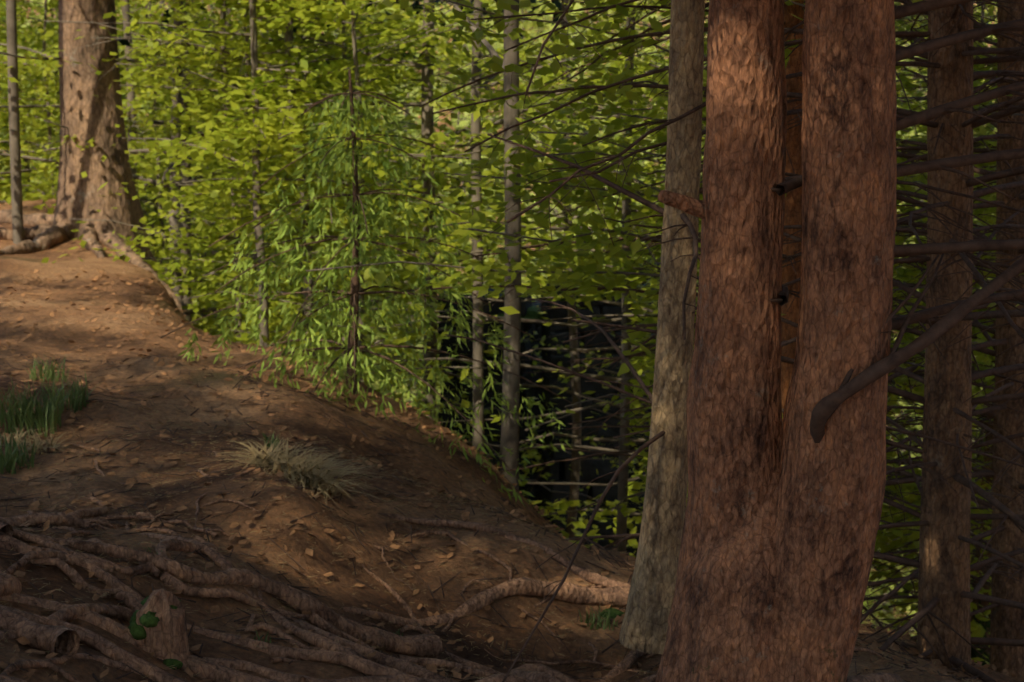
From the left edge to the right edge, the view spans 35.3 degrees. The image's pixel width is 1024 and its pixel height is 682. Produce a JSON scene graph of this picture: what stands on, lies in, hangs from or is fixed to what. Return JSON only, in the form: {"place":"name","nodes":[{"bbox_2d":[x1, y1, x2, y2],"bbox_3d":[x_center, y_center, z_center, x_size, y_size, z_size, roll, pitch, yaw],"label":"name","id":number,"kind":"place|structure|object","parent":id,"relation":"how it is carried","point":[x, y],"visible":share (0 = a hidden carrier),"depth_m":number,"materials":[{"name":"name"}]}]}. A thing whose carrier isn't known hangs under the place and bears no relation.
{"place":"outdoors","nodes":[
{"label":"outdoors","id":0,"kind":"place"},
{"bbox_2d":[0,0,996,623],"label":"trees","id":1,"kind":"object","parent":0,"point":[550,26],"depth_m":120.20,"materials":[{"name":"green plant"}]},
{"bbox_2d":[0,0,1021,681],"bbox_3d":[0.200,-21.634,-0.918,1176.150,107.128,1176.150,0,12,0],"label":"ground","id":2,"kind":"structure","parent":0,"point":[274,518],"depth_m":5.38,"materials":[{"name":"brown soil"}]},
{"bbox_2d":[0,0,182,313],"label":"tree","id":3,"kind":"object","parent":2,"relation":"on","point":[86,114],"visible":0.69,"depth_m":12.27,"materials":[{"name":"brown plant"}]},
{"bbox_2d":[136,588,189,669],"bbox_3d":[-0.793,0.654,3.613,0.137,0.203,0.135,7,14,29],"label":"stump","id":4,"kind":"object","parent":2,"relation":"on","point":[167,635],"visible":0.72,"depth_m":3.58,"materials":[{"name":"brown wood"}]},
{"bbox_2d":[0,426,399,509],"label":"dry grass","id":5,"kind":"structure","parent":2,"relation":"on","point":[316,476],"depth_m":5.39,"materials":[{"name":"beige plant"}]},
{"bbox_2d":[0,356,619,650],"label":"grass tufts","id":6,"kind":"object","parent":2,"relation":"on","point":[24,415],"visible":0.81,"depth_m":5.88,"materials":[{"name":"green plant"}]},
{"bbox_2d":[117,0,608,70],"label":"spruce","id":7,"kind":"object","parent":2,"relation":"on","point":[414,4],"visible":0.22,"depth_m":12.87,"materials":[{"name":"green plant"}]},
{"bbox_2d":[160,69,572,506],"bbox_3d":[-0.706,-0.258,7.342,1.997,1.948,2.302,0,12,0],"label":"young spruce","id":8,"kind":"object","parent":2,"relation":"on","point":[381,204],"depth_m":7.15,"materials":[{"name":"green plant"}]},
{"bbox_2d":[128,596,624,669],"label":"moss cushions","id":9,"kind":"object","parent":2,"relation":"on","point":[148,619],"visible":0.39,"depth_m":3.57,"materials":[{"name":"green plant"}]},
{"bbox_2d":[0,443,958,681],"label":"roots","id":10,"kind":"object","parent":2,"relation":"on","point":[60,633],"visible":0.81,"depth_m":4.00,"materials":[{"name":"brown plant"}]},
{"bbox_2d":[0,0,996,635],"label":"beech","id":11,"kind":"object","parent":2,"relation":"on","point":[174,222],"depth_m":14.04,"materials":[{"name":"green plant"}]},
{"bbox_2d":[0,0,1023,663],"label":"beech leaves","id":12,"kind":"object","parent":2,"relation":"on","point":[210,194],"visible":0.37,"depth_m":9.79,"materials":[{"name":"green plant"}]},
{"bbox_2d":[0,0,1023,618],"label":"tree trunks","id":13,"kind":"object","parent":2,"relation":"on","point":[510,426],"visible":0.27,"depth_m":10.07,"materials":[{"name":"grey plant"}]},
{"bbox_2d":[0,267,1023,681],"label":"litter","id":14,"kind":"object","parent":2,"relation":"on","point":[874,645],"depth_m":5.32,"materials":[{"name":"brown soil"}]},
{"bbox_2d":[437,260,658,555],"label":"ruin walls","id":15,"kind":"structure","parent":2,"relation":"on","point":[560,471],"depth_m":18.53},
{"bbox_2d":[619,0,704,653],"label":"tree trunk","id":16,"kind":"object","parent":2,"relation":"on","point":[644,627],"visible":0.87,"depth_m":4.42,"materials":[{"name":"grey plant"}]},
{"bbox_2d":[307,0,1023,681],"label":"bare branches","id":17,"kind":"object","parent":2,"relation":"on","point":[979,244],"visible":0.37,"depth_m":5.17,"materials":[{"name":"brown wood"}]},
{"bbox_2d":[655,0,896,681],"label":"tree trunk","id":18,"kind":"object","parent":2,"relation":"on","point":[779,535],"visible":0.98,"depth_m":3.47,"materials":[{"name":"brown plant"}]},
{"bbox_2d":[781,0,803,427],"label":"tree trunk","id":19,"kind":"object","parent":2,"relation":"on","point":[793,207],"visible":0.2,"depth_m":5.99,"materials":[{"name":"brown plant"}]},
{"bbox_2d":[916,0,1023,681],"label":"tree trunks","id":20,"kind":"object","parent":2,"relation":"on","point":[944,558],"visible":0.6,"depth_m":5.38,"materials":[{"name":"brown plant"}]},
{"bbox_2d":[970,318,994,667],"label":"spruce trunks","id":21,"kind":"object","parent":2,"relation":"on","point":[986,627],"visible":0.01,"depth_m":10.02,"materials":[{"name":"brown plant"}]},
{"bbox_2d":[468,291,605,322],"bbox_3d":[0.439,-0.428,18.548,2.177,0.484,1.051,0,12,0],"label":"ruin moss","id":22,"kind":"object","parent":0,"point":[532,312],"visible":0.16,"depth_m":18.46,"materials":[{"name":"green plant"}]}
]}

